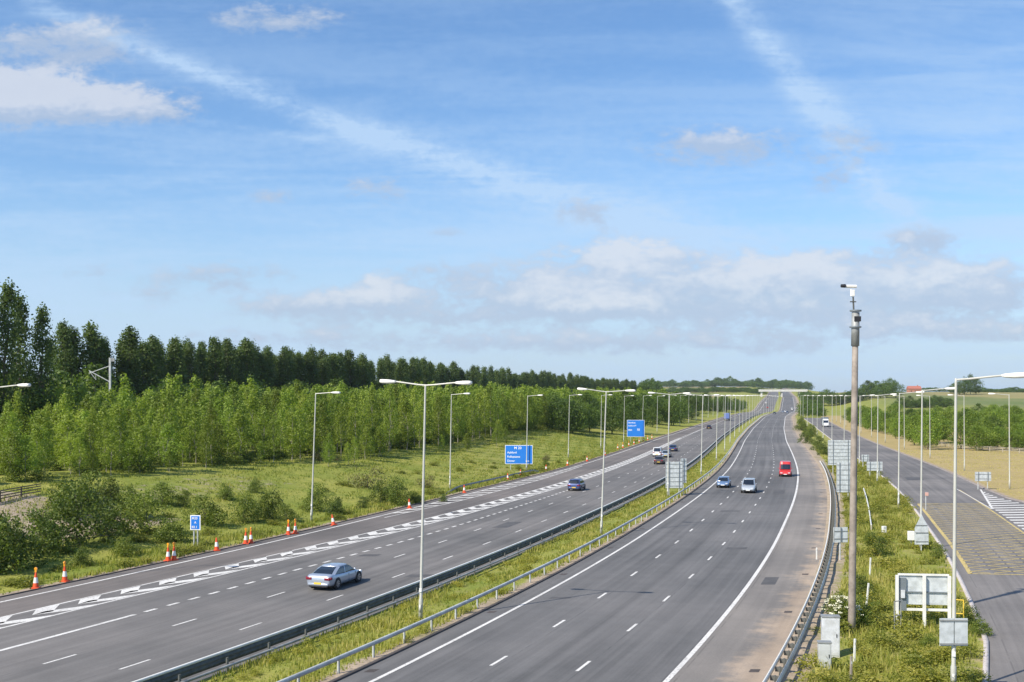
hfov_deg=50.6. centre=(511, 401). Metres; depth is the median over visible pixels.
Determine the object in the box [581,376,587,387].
poplar tree
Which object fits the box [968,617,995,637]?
roadside shrub
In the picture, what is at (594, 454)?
verge grass
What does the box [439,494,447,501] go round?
roadside shrub
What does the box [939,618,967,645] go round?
road sign
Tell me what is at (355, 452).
young tree
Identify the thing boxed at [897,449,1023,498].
field grass
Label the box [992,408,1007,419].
broadleaf tree
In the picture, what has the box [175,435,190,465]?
young tree
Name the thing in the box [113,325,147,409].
poplar tree
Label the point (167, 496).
roadside shrub
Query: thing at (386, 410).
young tree
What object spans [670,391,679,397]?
broadleaf tree
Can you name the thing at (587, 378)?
poplar tree
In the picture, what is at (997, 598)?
slip road
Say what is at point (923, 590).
direction sign
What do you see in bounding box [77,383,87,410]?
young tree
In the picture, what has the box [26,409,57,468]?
young tree
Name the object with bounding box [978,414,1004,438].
broadleaf tree
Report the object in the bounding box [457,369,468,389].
poplar tree
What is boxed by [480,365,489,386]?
poplar tree
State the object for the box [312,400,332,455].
young tree
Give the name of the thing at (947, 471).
slip kerb
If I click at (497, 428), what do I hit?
young tree
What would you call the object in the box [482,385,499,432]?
young tree
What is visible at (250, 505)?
roadside shrub
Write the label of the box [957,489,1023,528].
slip road lines
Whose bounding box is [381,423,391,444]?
young tree
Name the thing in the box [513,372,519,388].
poplar tree
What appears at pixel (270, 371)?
poplar tree
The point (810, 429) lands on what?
roadside shrub
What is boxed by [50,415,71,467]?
young tree
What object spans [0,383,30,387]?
street lamp
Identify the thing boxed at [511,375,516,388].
poplar tree
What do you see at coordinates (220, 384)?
broadleaf tree
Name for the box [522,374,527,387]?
poplar tree
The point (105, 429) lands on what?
young tree
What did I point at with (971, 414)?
broadleaf tree
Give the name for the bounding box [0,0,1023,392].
sky
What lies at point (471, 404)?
young tree
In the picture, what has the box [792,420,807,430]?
roadside shrub
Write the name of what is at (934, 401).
hedge tree
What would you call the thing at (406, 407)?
young tree
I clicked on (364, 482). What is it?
roadside bush
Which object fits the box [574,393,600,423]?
broadleaf tree
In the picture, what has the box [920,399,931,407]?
hedge tree
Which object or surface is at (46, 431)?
young tree
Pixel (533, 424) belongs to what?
broadleaf tree
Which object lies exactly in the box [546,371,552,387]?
poplar tree
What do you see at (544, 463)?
roadside shrub
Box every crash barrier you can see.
[132,413,760,681]
[277,413,767,681]
[439,470,537,495]
[762,461,835,681]
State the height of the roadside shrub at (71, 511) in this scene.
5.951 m
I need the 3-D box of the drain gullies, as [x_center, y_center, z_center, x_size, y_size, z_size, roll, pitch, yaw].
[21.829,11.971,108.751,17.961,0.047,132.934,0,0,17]
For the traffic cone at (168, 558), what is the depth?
81.33 m
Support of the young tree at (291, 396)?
on the ground at (810, 639)
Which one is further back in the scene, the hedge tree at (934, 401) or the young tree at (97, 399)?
the hedge tree at (934, 401)
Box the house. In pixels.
[906,385,921,391]
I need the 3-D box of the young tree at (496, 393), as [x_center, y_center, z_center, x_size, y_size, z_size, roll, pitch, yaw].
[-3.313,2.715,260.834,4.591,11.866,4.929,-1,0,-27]
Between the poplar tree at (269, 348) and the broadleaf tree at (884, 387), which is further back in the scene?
the broadleaf tree at (884, 387)
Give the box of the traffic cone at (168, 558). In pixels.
[163,543,172,561]
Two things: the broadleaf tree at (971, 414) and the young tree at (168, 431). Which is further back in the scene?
the broadleaf tree at (971, 414)
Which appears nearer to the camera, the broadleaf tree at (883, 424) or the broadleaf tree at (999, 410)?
the broadleaf tree at (883, 424)
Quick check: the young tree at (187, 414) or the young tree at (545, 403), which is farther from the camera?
the young tree at (545, 403)
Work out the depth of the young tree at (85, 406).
157.86 m
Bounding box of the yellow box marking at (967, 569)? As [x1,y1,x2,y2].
[917,490,1023,574]
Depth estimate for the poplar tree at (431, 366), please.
446.14 m
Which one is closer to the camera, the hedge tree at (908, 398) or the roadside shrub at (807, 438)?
the roadside shrub at (807, 438)
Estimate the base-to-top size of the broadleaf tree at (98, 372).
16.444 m
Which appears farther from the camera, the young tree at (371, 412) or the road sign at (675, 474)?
the young tree at (371, 412)
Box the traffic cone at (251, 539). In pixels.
[248,527,254,543]
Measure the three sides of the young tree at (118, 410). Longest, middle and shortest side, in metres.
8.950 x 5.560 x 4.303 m
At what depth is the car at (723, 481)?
150.72 m
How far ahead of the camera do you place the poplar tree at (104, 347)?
226.40 m
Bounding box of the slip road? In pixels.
[804,418,1023,681]
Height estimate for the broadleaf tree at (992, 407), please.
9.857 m
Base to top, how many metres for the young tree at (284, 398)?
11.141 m
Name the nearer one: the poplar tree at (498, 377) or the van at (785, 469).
the van at (785, 469)
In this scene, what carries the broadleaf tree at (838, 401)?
on the ground at (810, 639)
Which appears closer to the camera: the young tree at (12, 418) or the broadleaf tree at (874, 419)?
the young tree at (12, 418)
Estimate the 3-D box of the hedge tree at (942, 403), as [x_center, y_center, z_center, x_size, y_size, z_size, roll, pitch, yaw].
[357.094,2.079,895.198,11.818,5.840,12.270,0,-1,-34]
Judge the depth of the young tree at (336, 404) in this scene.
182.36 m
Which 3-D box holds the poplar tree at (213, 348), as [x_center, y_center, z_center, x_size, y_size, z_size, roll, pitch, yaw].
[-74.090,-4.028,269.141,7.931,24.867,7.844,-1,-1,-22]
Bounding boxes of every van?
[653,447,662,456]
[779,461,791,476]
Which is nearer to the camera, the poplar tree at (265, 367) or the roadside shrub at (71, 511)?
the roadside shrub at (71, 511)
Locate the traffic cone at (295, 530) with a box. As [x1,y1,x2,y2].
[292,519,298,533]
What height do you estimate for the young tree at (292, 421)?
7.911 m
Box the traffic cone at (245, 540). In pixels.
[243,528,248,543]
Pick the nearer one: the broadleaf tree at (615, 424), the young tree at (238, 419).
the young tree at (238, 419)
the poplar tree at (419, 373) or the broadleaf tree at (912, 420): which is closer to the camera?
the broadleaf tree at (912, 420)
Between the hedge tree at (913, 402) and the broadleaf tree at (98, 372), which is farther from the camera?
the hedge tree at (913, 402)
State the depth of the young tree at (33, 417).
149.92 m
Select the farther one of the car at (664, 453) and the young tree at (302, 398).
the car at (664, 453)
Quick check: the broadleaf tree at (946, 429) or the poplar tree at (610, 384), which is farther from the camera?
the poplar tree at (610, 384)
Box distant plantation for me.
[1,371,671,429]
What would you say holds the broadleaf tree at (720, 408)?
on the ground at (810, 639)
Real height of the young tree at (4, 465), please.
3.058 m
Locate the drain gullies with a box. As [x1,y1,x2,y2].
[365,484,822,671]
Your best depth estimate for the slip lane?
94.91 m
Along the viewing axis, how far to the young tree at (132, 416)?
146.32 m
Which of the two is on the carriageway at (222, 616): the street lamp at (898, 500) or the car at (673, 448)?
the car at (673, 448)
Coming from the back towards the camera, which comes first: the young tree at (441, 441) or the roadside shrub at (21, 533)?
the young tree at (441, 441)
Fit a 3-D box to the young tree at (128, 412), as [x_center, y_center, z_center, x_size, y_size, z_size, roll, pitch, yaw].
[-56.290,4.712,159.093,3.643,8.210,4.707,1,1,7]
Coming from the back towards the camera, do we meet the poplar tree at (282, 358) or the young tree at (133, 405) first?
the poplar tree at (282, 358)
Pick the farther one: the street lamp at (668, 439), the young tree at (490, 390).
the young tree at (490, 390)
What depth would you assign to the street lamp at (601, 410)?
262.62 m
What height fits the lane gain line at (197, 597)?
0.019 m
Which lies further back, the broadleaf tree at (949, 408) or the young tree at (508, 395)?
the broadleaf tree at (949, 408)
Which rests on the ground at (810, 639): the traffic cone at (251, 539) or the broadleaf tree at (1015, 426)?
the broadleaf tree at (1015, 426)
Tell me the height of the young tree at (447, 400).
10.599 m
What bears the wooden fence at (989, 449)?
on the ground at (810, 639)
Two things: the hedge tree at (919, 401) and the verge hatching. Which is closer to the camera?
the verge hatching
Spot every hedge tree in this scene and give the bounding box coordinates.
[900,401,908,407]
[903,396,915,405]
[906,400,919,406]
[915,398,927,407]
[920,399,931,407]
[926,397,938,407]
[927,395,940,406]
[938,401,948,406]
[944,398,953,406]
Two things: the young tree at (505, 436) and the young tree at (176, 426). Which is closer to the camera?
the young tree at (176, 426)
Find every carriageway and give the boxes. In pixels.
[0,392,778,681]
[337,392,796,681]
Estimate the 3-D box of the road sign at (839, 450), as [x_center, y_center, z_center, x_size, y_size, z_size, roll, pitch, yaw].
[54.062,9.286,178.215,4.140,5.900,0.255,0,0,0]
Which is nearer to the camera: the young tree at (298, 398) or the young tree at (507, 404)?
the young tree at (298, 398)
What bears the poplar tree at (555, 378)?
on the ground at (810, 639)
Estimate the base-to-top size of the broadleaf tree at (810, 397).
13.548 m
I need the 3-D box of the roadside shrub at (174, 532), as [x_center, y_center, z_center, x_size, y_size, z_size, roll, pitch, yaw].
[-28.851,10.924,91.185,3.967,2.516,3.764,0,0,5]
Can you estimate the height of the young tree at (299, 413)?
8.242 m
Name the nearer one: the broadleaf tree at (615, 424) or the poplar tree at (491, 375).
the broadleaf tree at (615, 424)
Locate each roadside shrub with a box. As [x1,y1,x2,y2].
[0,510,32,574]
[0,514,49,570]
[16,507,78,559]
[28,479,84,518]
[35,478,128,549]
[67,468,113,511]
[67,545,93,567]
[83,496,129,538]
[93,475,126,501]
[108,534,149,557]
[115,483,152,517]
[116,489,182,533]
[141,480,181,506]
[142,517,192,542]
[175,490,195,506]
[178,493,231,527]
[216,482,236,499]
[225,491,261,522]
[247,477,266,493]
[253,488,288,519]
[271,504,301,522]
[300,482,338,513]
[325,496,346,514]
[357,496,370,507]
[366,479,394,502]
[380,475,411,506]
[406,491,425,503]
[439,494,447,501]
[541,459,549,466]
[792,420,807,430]
[796,415,806,424]
[796,429,814,443]
[804,424,819,436]
[810,436,827,449]
[816,443,827,454]
[844,592,880,626]
[848,574,875,597]
[862,532,875,544]
[868,535,893,556]
[915,632,938,647]
[928,543,947,558]
[959,605,981,626]
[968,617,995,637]
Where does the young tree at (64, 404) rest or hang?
on the ground at (810, 639)
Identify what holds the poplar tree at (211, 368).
on the ground at (810, 639)
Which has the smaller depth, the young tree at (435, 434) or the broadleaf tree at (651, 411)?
the young tree at (435, 434)
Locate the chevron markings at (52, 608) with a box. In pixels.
[0,404,763,628]
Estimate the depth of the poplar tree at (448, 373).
470.76 m
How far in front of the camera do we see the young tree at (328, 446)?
154.56 m
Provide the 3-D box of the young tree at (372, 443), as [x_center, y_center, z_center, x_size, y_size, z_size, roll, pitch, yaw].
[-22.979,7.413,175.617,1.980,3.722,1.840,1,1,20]
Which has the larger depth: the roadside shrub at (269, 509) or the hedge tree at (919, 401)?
the hedge tree at (919, 401)
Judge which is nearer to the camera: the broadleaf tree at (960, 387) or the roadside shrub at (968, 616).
the roadside shrub at (968, 616)
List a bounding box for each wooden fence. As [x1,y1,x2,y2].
[0,483,40,501]
[938,442,1023,452]
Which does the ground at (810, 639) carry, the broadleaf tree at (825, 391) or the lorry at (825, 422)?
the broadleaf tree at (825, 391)
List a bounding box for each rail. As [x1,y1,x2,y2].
[863,488,871,528]
[894,600,901,626]
[956,599,963,617]
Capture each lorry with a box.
[724,413,729,420]
[822,417,828,426]
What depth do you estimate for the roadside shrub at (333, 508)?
114.63 m
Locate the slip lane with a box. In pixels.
[0,392,771,616]
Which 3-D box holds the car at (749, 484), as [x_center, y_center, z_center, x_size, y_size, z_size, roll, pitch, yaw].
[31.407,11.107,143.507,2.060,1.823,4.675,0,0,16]
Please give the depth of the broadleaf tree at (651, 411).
417.81 m
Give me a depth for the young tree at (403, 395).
213.19 m
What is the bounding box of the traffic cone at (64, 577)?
[61,561,69,581]
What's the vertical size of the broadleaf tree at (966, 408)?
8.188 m
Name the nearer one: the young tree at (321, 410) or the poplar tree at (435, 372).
the young tree at (321, 410)
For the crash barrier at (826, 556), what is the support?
on the ground at (810, 639)
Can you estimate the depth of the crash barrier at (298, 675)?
60.79 m
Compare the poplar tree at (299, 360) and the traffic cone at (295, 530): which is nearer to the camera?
the traffic cone at (295, 530)
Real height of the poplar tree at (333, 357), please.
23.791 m
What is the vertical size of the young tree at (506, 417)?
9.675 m
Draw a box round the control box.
[907,531,914,543]
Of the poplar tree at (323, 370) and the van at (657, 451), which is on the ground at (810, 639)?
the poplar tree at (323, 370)
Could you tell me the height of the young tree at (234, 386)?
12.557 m
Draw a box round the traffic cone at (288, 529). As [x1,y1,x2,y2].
[286,519,291,534]
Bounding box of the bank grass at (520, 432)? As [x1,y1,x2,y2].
[0,426,651,590]
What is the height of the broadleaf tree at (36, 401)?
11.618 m
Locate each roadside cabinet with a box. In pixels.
[817,640,831,669]
[820,614,840,657]
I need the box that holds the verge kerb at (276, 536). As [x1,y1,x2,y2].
[0,413,737,597]
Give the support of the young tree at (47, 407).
on the ground at (810, 639)
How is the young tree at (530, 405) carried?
on the ground at (810, 639)
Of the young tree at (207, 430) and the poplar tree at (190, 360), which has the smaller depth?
the young tree at (207, 430)
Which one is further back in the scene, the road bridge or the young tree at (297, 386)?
the road bridge
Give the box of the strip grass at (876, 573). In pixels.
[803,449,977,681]
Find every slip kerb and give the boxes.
[805,419,988,681]
[830,422,1023,502]
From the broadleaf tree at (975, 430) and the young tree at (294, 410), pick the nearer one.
the young tree at (294, 410)
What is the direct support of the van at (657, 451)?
on the carriageway at (222, 616)
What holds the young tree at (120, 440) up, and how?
on the ground at (810, 639)
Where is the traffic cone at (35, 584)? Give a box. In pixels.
[31,567,40,588]
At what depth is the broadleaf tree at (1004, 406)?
515.67 m
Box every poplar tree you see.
[0,277,26,453]
[0,289,38,441]
[27,302,60,416]
[41,335,59,388]
[48,318,78,379]
[49,324,92,386]
[73,320,108,390]
[86,335,115,392]
[94,334,119,391]
[112,336,135,400]
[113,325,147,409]
[130,339,160,397]
[142,334,167,389]
[151,339,170,387]
[160,346,167,375]
[161,337,188,391]
[165,352,188,386]
[180,336,201,382]
[183,341,203,388]
[192,340,209,382]
[195,346,212,387]
[202,336,228,386]
[203,351,226,381]
[219,338,239,388]
[225,344,244,384]
[233,346,248,385]
[235,337,260,385]
[247,341,267,385]
[252,343,264,376]
[253,353,273,390]
[261,349,278,391]
[262,345,279,389]
[270,354,278,386]
[274,349,291,391]
[274,352,296,386]
[276,345,295,381]
[289,348,300,379]
[294,351,309,386]
[296,353,317,388]
[306,344,320,388]
[311,356,322,386]
[317,348,331,381]
[318,358,331,386]
[321,356,334,385]
[329,353,343,383]
[333,356,347,385]
[337,351,349,386]
[344,349,360,390]
[348,360,361,389]
[354,352,373,388]
[359,363,370,389]
[367,359,377,388]
[368,359,375,384]
[372,356,388,388]
[374,359,386,389]
[378,354,396,387]
[388,359,396,385]
[394,358,408,389]
[395,356,410,387]
[407,357,420,388]
[413,356,423,386]
[419,358,429,387]
[420,356,432,381]
[427,361,435,383]
[429,364,442,387]
[434,364,448,389]
[436,362,446,381]
[445,366,454,387]
[449,361,460,389]
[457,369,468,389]
[464,369,471,385]
[469,364,479,385]
[469,371,477,387]
[475,364,482,385]
[478,372,488,387]
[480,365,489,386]
[487,364,495,382]
[494,370,501,390]
[500,369,507,385]
[506,367,513,389]
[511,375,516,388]
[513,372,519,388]
[517,375,523,388]
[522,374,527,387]
[524,372,532,386]
[529,369,537,387]
[534,373,540,389]
[539,370,545,388]
[542,374,548,389]
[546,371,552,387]
[550,374,554,388]
[552,373,557,388]
[557,378,562,387]
[561,375,567,388]
[566,372,573,391]
[566,378,572,390]
[573,374,582,388]
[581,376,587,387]
[584,375,591,388]
[601,378,606,390]
[608,379,612,390]
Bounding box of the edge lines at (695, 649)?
[369,398,798,681]
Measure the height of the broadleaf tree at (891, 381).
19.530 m
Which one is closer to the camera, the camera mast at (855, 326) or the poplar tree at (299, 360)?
the camera mast at (855, 326)
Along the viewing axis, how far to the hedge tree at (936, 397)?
906.16 m
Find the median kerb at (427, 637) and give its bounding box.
[330,413,770,681]
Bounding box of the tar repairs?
[359,477,923,597]
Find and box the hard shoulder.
[669,392,826,681]
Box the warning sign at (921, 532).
[915,514,928,549]
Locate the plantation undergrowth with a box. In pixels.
[0,417,610,482]
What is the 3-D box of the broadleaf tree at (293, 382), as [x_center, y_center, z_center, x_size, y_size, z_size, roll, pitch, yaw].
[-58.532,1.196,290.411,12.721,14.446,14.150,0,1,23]
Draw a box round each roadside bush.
[311,448,323,460]
[344,461,391,489]
[414,472,437,488]
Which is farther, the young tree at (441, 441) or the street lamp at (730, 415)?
the street lamp at (730, 415)
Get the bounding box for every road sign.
[666,462,682,487]
[680,458,686,488]
[828,440,850,464]
[833,527,847,559]
[836,462,849,500]
[861,455,868,461]
[867,462,882,474]
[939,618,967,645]
[975,472,990,488]
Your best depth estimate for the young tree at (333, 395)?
223.34 m
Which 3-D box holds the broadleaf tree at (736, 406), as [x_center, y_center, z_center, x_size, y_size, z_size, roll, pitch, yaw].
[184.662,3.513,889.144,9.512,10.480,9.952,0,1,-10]
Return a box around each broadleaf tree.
[0,368,46,394]
[0,386,57,454]
[25,370,111,441]
[73,362,143,402]
[143,373,199,400]
[189,380,229,398]
[226,371,269,393]
[249,386,264,401]
[278,379,312,391]
[281,382,309,393]
[328,377,350,390]
[518,401,541,427]
[540,392,570,428]
[543,399,581,432]
[554,398,589,433]
[555,396,596,428]
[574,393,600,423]
[584,404,602,431]
[597,398,629,433]
[603,401,617,420]
[608,408,641,431]
[614,391,639,418]
[614,393,649,429]
[631,393,661,422]
[635,393,654,411]
[643,407,662,426]
[649,395,671,422]
[660,395,690,425]
[661,405,681,424]
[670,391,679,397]
[674,396,690,418]
[686,397,701,419]
[697,396,706,410]
[700,393,714,411]
[705,400,715,411]
[713,402,723,412]
[716,396,729,410]
[731,400,741,411]
[799,394,820,402]
[813,394,829,403]
[819,389,837,400]
[821,392,841,405]
[830,396,846,404]
[834,393,848,402]
[841,407,850,421]
[848,390,869,401]
[850,405,865,423]
[858,384,870,398]
[859,383,880,397]
[860,380,871,388]
[860,416,870,427]
[861,410,878,430]
[868,383,889,397]
[872,414,883,431]
[873,411,895,433]
[878,382,894,393]
[879,417,897,433]
[882,378,898,393]
[883,411,900,427]
[885,381,905,397]
[885,421,903,438]
[888,402,905,412]
[889,414,908,434]
[892,415,909,436]
[898,415,929,444]
[902,408,915,416]
[907,415,944,449]
[911,411,943,443]
[912,423,934,446]
[924,408,947,418]
[928,405,952,414]
[933,413,950,440]
[939,416,953,435]
[939,420,952,441]
[941,409,953,424]
[944,422,973,448]
[945,405,958,418]
[951,382,965,394]
[953,409,974,425]
[957,407,978,416]
[957,410,983,436]
[958,380,973,394]
[961,373,977,393]
[963,418,999,442]
[965,425,993,450]
[971,379,983,392]
[971,403,985,413]
[971,426,1000,449]
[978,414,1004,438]
[978,429,999,448]
[981,403,1005,414]
[982,411,1008,434]
[988,426,1005,449]
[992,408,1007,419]
[997,430,1023,450]
[1000,404,1012,409]
[1002,414,1021,430]
[1003,404,1023,423]
[1005,422,1022,448]
[1011,414,1023,425]
[1011,431,1023,450]
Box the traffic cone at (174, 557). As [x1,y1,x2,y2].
[171,542,178,560]
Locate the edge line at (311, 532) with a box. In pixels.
[1,404,759,601]
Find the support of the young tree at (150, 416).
on the ground at (810, 639)
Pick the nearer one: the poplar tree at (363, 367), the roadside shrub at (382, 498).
the roadside shrub at (382, 498)
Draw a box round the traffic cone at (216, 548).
[214,538,220,550]
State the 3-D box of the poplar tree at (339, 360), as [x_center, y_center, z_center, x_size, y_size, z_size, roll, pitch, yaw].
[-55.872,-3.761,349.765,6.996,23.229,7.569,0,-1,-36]
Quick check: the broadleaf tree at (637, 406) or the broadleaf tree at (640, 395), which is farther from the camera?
the broadleaf tree at (640, 395)
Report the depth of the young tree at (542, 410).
308.27 m
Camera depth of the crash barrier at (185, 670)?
59.68 m
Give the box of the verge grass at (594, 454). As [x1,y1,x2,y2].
[0,448,619,594]
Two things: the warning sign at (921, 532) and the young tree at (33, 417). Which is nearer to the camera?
the warning sign at (921, 532)
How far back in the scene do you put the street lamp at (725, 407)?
252.24 m
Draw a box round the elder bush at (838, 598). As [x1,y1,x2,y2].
[818,590,861,633]
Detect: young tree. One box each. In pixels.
[0,399,23,450]
[0,415,14,455]
[0,427,28,479]
[0,452,11,477]
[1,411,24,464]
[8,388,31,443]
[8,433,38,480]
[16,395,37,440]
[19,423,53,470]
[24,409,49,450]
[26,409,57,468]
[29,451,44,473]
[30,436,49,462]
[33,427,55,473]
[34,425,57,460]
[40,407,54,439]
[42,399,54,429]
[47,404,63,435]
[47,407,66,452]
[50,411,82,470]
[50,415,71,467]
[51,384,64,405]
[53,393,75,454]
[55,431,84,473]
[60,386,82,429]
[62,409,94,456]
[69,433,89,475]
[72,394,97,450]
[75,409,97,460]
[76,408,103,463]
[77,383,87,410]
[80,422,102,467]
[87,451,99,471]
[88,396,101,444]
[89,401,105,454]
[93,405,118,452]
[94,419,117,472]
[97,433,122,474]
[100,400,112,428]
[100,400,132,437]
[102,406,120,440]
[104,415,134,466]
[107,400,133,453]
[111,391,140,430]
[120,440,138,472]
[123,407,134,454]
[125,424,154,470]
[126,396,140,417]
[126,406,140,440]
[128,417,147,443]
[129,426,142,459]
[130,422,159,461]
[137,388,155,436]
[143,406,159,455]
[144,391,164,453]
[149,394,179,465]
[150,422,187,469]
[156,408,183,457]
[158,387,184,447]
[159,407,187,448]
[163,449,175,471]
[175,396,189,455]
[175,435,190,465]
[178,394,200,445]
[179,405,204,463]
[180,406,199,462]
[185,402,200,447]
[190,387,203,441]
[193,396,218,444]
[196,419,216,461]
[198,402,225,462]
[200,384,222,438]
[202,397,230,449]
[203,389,224,434]
[206,423,229,456]
[218,398,239,453]
[219,405,236,451]
[222,379,248,453]
[224,409,253,458]
[229,402,259,454]
[231,411,247,453]
[241,385,256,450]
[244,390,263,448]
[245,398,265,447]
[248,385,263,426]
[249,405,275,451]
[252,392,280,451]
[254,440,266,459]
[264,412,284,461]
[265,387,281,440]
[267,386,281,429]
[274,388,290,445]
[274,409,287,449]
[278,386,304,445]
[278,408,307,459]
[284,405,302,448]
[290,406,313,458]
[293,379,304,395]
[294,391,305,422]
[295,390,313,443]
[300,398,316,454]
[304,408,325,451]
[306,384,331,441]
[307,384,319,432]
[311,439,318,454]
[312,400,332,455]
[317,390,331,442]
[319,393,333,435]
[319,442,335,465]
[320,432,335,460]
[322,401,338,445]
[326,395,345,452]
[328,390,335,406]
[333,380,347,443]
[333,402,351,448]
[334,402,356,450]
[337,384,350,399]
[342,443,353,461]
[343,402,364,448]
[344,392,368,448]
[348,387,358,403]
[349,437,359,462]
[354,389,374,440]
[354,427,376,454]
[359,396,377,442]
[362,385,380,450]
[364,426,377,452]
[367,437,375,456]
[372,426,388,452]
[373,429,387,456]
[376,396,391,439]
[379,388,392,418]
[379,397,402,449]
[380,384,398,444]
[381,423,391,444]
[390,383,403,426]
[390,406,401,440]
[393,421,407,445]
[395,396,418,449]
[397,390,412,441]
[402,403,419,441]
[405,388,423,447]
[411,395,436,439]
[414,400,427,447]
[426,402,435,439]
[427,398,437,424]
[431,395,446,445]
[432,392,450,436]
[436,394,448,433]
[438,434,445,447]
[444,395,451,434]
[444,401,463,437]
[447,395,465,433]
[448,388,457,429]
[450,385,469,430]
[450,398,467,442]
[454,394,468,434]
[459,390,467,429]
[462,433,471,448]
[463,393,482,440]
[465,389,473,427]
[467,407,481,439]
[470,391,490,437]
[474,387,486,426]
[477,386,493,435]
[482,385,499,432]
[488,389,505,428]
[492,419,503,437]
[492,425,500,443]
[499,394,514,431]
[499,397,509,428]
[501,428,510,444]
[504,390,517,430]
[507,389,521,428]
[508,401,519,429]
[516,396,529,427]
[518,392,528,427]
[521,390,536,424]
[525,386,536,426]
[528,393,541,425]
[536,399,544,424]
[537,391,550,425]
[545,387,553,421]
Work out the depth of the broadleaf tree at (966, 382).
1185.28 m
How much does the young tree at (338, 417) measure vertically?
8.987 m
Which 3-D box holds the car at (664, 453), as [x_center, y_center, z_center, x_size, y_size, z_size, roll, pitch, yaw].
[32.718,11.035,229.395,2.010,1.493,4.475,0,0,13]
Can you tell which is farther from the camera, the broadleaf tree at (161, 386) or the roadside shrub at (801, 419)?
the roadside shrub at (801, 419)
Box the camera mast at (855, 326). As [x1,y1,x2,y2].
[840,284,861,632]
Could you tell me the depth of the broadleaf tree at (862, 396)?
1088.34 m
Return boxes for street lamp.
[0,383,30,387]
[310,392,340,520]
[380,379,471,618]
[449,393,469,488]
[526,395,542,468]
[568,394,581,457]
[577,388,635,533]
[600,394,611,447]
[648,392,689,494]
[686,394,718,474]
[710,395,730,459]
[714,395,736,451]
[721,395,740,440]
[823,395,832,439]
[834,395,840,423]
[844,395,850,439]
[859,395,874,463]
[863,395,871,436]
[876,393,896,480]
[893,395,904,449]
[897,391,924,508]
[916,395,930,458]
[919,387,954,547]
[948,394,964,470]
[950,372,1023,681]
[988,393,1010,488]
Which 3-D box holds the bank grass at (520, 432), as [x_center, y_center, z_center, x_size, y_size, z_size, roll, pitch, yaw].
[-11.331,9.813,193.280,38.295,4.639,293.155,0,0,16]
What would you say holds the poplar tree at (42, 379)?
on the ground at (810, 639)
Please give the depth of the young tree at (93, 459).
120.57 m
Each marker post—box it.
[850,656,852,680]
[853,639,855,661]
[866,583,869,604]
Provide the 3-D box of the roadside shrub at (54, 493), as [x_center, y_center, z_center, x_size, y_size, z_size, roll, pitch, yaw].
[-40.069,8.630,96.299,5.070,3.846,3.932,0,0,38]
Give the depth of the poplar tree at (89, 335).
223.34 m
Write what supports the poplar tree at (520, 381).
on the ground at (810, 639)
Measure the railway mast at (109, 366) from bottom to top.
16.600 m
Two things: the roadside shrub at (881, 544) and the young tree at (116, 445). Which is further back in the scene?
the young tree at (116, 445)
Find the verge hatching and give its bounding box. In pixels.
[395,468,571,512]
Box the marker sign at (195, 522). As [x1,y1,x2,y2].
[190,515,200,544]
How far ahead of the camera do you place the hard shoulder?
65.33 m
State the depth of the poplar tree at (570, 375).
725.16 m
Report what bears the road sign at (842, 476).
on the ground at (810, 639)
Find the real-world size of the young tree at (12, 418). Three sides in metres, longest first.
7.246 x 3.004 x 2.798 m
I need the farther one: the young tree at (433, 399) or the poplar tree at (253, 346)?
the poplar tree at (253, 346)
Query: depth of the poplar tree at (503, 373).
552.20 m
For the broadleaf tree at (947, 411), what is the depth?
417.47 m
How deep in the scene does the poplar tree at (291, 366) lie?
310.69 m
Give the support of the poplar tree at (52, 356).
on the ground at (810, 639)
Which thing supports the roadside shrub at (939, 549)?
on the ground at (810, 639)
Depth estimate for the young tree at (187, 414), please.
150.00 m
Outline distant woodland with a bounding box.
[635,376,1023,416]
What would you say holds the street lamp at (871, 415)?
on the ground at (810, 639)
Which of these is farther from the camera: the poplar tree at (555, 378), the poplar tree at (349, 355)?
the poplar tree at (555, 378)
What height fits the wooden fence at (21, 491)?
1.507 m
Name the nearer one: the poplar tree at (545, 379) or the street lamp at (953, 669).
the street lamp at (953, 669)
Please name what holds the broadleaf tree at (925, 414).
on the ground at (810, 639)
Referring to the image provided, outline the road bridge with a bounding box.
[758,389,807,396]
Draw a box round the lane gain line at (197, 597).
[0,490,567,650]
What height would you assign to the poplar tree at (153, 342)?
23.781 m
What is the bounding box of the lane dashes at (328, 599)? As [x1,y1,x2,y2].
[43,413,750,668]
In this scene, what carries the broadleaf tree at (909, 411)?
on the ground at (810, 639)
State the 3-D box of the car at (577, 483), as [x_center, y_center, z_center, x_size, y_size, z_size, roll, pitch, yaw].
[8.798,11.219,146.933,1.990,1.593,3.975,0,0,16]
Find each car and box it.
[306,562,361,589]
[568,478,585,490]
[654,456,664,463]
[661,450,670,456]
[669,445,677,450]
[716,476,730,487]
[741,478,756,492]
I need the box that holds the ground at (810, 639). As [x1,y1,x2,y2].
[0,387,1023,681]
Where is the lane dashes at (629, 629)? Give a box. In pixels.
[491,415,780,670]
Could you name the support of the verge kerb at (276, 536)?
on the ground at (810, 639)
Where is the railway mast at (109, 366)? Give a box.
[89,358,114,405]
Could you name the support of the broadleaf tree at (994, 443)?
on the ground at (810, 639)
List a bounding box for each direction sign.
[505,445,532,469]
[627,420,643,440]
[895,573,950,626]

